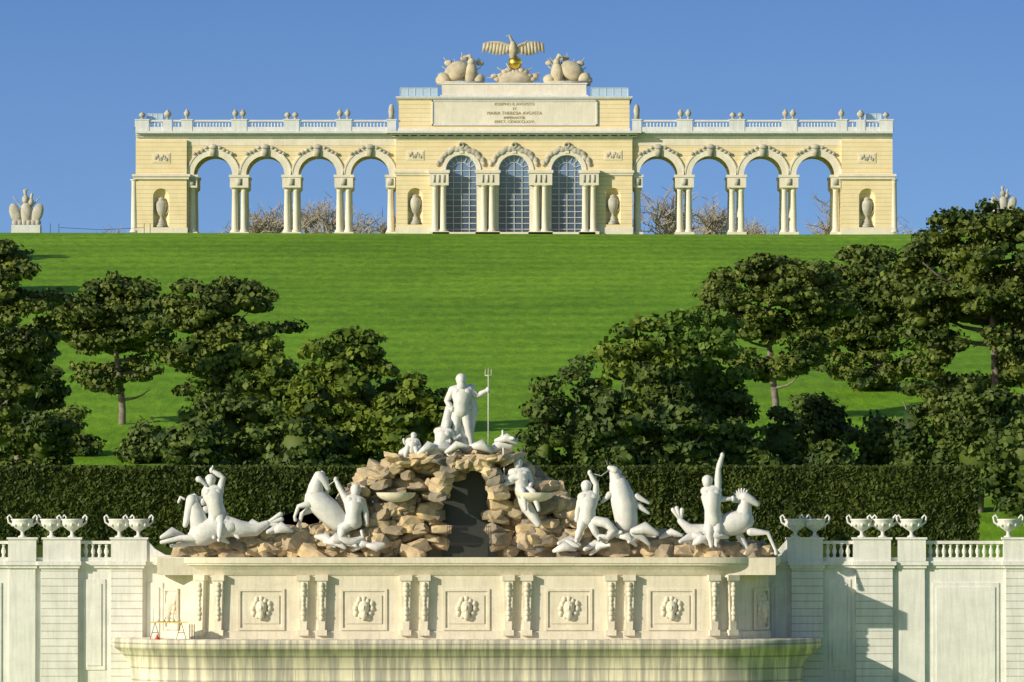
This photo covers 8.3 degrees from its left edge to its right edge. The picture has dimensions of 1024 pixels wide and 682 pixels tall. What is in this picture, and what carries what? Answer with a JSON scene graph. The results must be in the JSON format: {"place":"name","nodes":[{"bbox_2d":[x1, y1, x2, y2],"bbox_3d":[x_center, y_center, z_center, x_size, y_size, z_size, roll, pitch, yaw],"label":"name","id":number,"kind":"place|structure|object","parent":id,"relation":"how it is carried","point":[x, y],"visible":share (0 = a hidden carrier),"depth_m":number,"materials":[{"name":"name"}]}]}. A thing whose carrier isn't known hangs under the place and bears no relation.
{"place":"outdoors","nodes":[
{"label":"outdoors","id":0,"kind":"place"},
{"bbox_2d":[149,622,187,622],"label":"work table top","id":1,"kind":"object","parent":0,"point":[168,622],"visible":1,"depth_m":398.15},
{"bbox_2d":[442,471,495,556],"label":"grotto","id":2,"kind":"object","parent":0,"point":[465,506],"visible":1,"depth_m":403.48,"materials":[{"name":"black stone"}]},
{"bbox_2d":[447,525,490,545],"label":"metal grille","id":3,"kind":"object","parent":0,"point":[474,543],"visible":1,"depth_m":401.86,"materials":[{"name":"black metal"}]},
{"bbox_2d":[0,233,1023,556],"bbox_3d":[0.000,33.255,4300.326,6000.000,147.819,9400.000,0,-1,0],"label":"terrain","id":4,"kind":"structure","parent":0,"point":[514,313],"depth_m":654.09,"materials":[{"name":"green plant"}]},
{"bbox_2d":[11,225,41,232],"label":"hilltop trophy pedestals","id":5,"kind":"object","parent":4,"relation":"on","point":[26,228],"visible":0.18,"depth_m":803.98,"materials":[{"name":"beige stone"}]},
{"bbox_2d":[9,186,1016,224],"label":"trophy sculptures","id":6,"kind":"object","parent":5,"relation":"on","point":[26,214],"visible":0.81,"depth_m":805.14},
{"bbox_2d":[50,223,144,232],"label":"crest rope fence","id":7,"kind":"object","parent":4,"relation":"on","point":[100,229],"visible":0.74,"depth_m":772.45,"materials":[{"name":"grey metal"}]},
{"bbox_2d":[112,637,820,681],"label":"fountain basin","id":8,"kind":"object","parent":4,"relation":"on","point":[771,659],"visible":1,"depth_m":397.62,"materials":[{"name":"stone"}]},
{"bbox_2d":[153,608,180,621],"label":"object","id":9,"kind":"object","parent":8,"relation":"on","point":[167,620],"visible":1,"depth_m":398.46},
{"bbox_2d":[150,623,194,638],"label":"work table trestles","id":10,"kind":"object","parent":8,"relation":"on","point":[180,632],"visible":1,"depth_m":398.53,"materials":[{"name":"beige wood"}]},
{"bbox_2d":[153,557,780,638],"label":"fountain wall","id":11,"kind":"structure","parent":8,"relation":"on","point":[244,582],"depth_m":399.74,"materials":[{"name":"beige stone"}]},
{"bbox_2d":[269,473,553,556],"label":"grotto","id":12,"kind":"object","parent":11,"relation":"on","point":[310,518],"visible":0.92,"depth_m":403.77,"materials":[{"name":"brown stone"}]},
{"bbox_2d":[165,582,767,620],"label":"carved relief ornaments","id":13,"kind":"object","parent":11,"relation":"attached to","point":[567,606],"visible":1,"depth_m":399.50},
{"bbox_2d":[157,557,775,574],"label":"fountain basin top","id":14,"kind":"object","parent":11,"relation":"on","point":[179,566],"visible":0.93,"depth_m":400.01,"materials":[{"name":"beige stone"}]},
{"bbox_2d":[171,449,779,556],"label":"grotto rocks","id":15,"kind":"object","parent":11,"relation":"on","point":[413,526],"visible":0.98,"depth_m":402.24,"materials":[{"name":"brown stone"}]},
{"bbox_2d":[376,493,554,501],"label":"water basins","id":16,"kind":"object","parent":15,"relation":"attached to","point":[402,497],"visible":1,"depth_m":400.92,"materials":[{"name":"beige stone"}]},
{"bbox_2d":[160,373,777,555],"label":"fountain statues","id":17,"kind":"object","parent":15,"relation":"on","point":[454,431],"visible":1,"depth_m":401.56,"materials":[{"name":"white stone"}]},
{"bbox_2d":[485,369,491,445],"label":"trident","id":18,"kind":"object","parent":17,"relation":"attached to","point":[488,375],"visible":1,"depth_m":402.50,"materials":[{"name":"white stone"}]},
{"bbox_2d":[0,464,980,556],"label":"hedge","id":19,"kind":"object","parent":4,"relation":"on","point":[877,492],"depth_m":417.85,"materials":[{"name":"green plant"}]},
{"bbox_2d":[96,182,916,233],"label":"bare trees","id":20,"kind":"object","parent":4,"relation":"on","point":[708,226],"visible":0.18,"depth_m":875.00,"materials":[{"name":"beige plant"}]},
{"bbox_2d":[0,537,1023,681],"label":"retaining wall","id":21,"kind":"structure","parent":4,"relation":"on","point":[949,619],"depth_m":405.25,"materials":[{"name":"stone"}]},
{"bbox_2d":[1,514,1023,556],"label":"retaining wall urns","id":22,"kind":"object","parent":21,"relation":"on","point":[138,526],"visible":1,"depth_m":405.31,"materials":[{"name":"white stone"}]},
{"bbox_2d":[41,568,1023,681],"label":"wall pilasters","id":23,"kind":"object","parent":21,"relation":"attached to","point":[59,624],"visible":0.95,"depth_m":405.00,"materials":[{"name":"white stone"}]},
{"bbox_2d":[0,215,1023,525],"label":"tree trunks","id":24,"kind":"object","parent":4,"relation":"on","point":[122,399],"visible":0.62,"depth_m":471.55,"materials":[{"name":"brown plant"}]},
{"bbox_2d":[0,238,696,465],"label":"broadleaf trees","id":25,"kind":"object","parent":24,"relation":"on","point":[366,357],"depth_m":461.05,"materials":[{"name":"green plant"}]},
{"bbox_2d":[0,326,1023,517],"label":"shrubs","id":26,"kind":"object","parent":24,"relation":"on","point":[595,445],"depth_m":456.90,"materials":[{"name":"green plant"}]},
{"bbox_2d":[655,305,757,440],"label":"broadleaf trees","id":27,"kind":"object","parent":24,"relation":"attached to","point":[675,333],"depth_m":470.95,"materials":[{"name":"green plant"}]},
{"bbox_2d":[0,197,1023,455],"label":"pine trees","id":28,"kind":"object","parent":4,"relation":"on","point":[898,279],"depth_m":503.41,"materials":[{"name":"green plant"}]},
{"bbox_2d":[130,35,897,233],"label":"gloriette","id":29,"kind":"structure","parent":4,"relation":"on","point":[551,112],"depth_m":781.02,"materials":[{"name":"beige stone"}]},
{"bbox_2d":[446,156,581,231],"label":"arched windows","id":30,"kind":"structure","parent":29,"relation":"attached to","point":[562,199],"depth_m":781.10,"materials":[{"name":"grey glass"}]},
{"bbox_2d":[139,104,888,226],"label":"gloriette ornaments","id":31,"kind":"object","parent":29,"relation":"attached to","point":[415,203],"visible":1,"depth_m":780.81},
{"bbox_2d":[153,188,874,226],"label":"gloriette niches","id":32,"kind":"object","parent":29,"relation":"attached to","point":[863,194],"visible":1,"depth_m":781.13,"materials":[{"name":"beige stone"}]},
{"bbox_2d":[487,112,541,114],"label":"inscription","id":33,"kind":"object","parent":29,"relation":"attached to","point":[513,113],"visible":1,"depth_m":780.92,"materials":[{"name":"brown"}]},
{"bbox_2d":[495,120,533,122],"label":"inscription","id":34,"kind":"object","parent":29,"relation":"attached to","point":[513,120],"visible":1,"depth_m":780.90,"materials":[{"name":"brown"}]},
{"bbox_2d":[135,83,893,231],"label":"cornice","id":35,"kind":"structure","parent":29,"relation":"attached to","point":[683,128],"depth_m":780.86,"materials":[{"name":"beige stone"}]},
{"bbox_2d":[508,56,521,69],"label":"golden globe","id":36,"kind":"object","parent":29,"relation":"attached to","point":[514,62],"visible":1,"depth_m":785.84,"materials":[{"name":"gold metal"}]},
{"bbox_2d":[0,0,1023,233],"label":"sky","id":37,"kind":"structure","parent":0,"point":[76,76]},
{"bbox_2d":[136,99,892,231],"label":"gloriette walls","id":38,"kind":"structure","parent":0,"point":[417,113],"depth_m":780.68,"materials":[{"name":"beige stone"}]}
]}

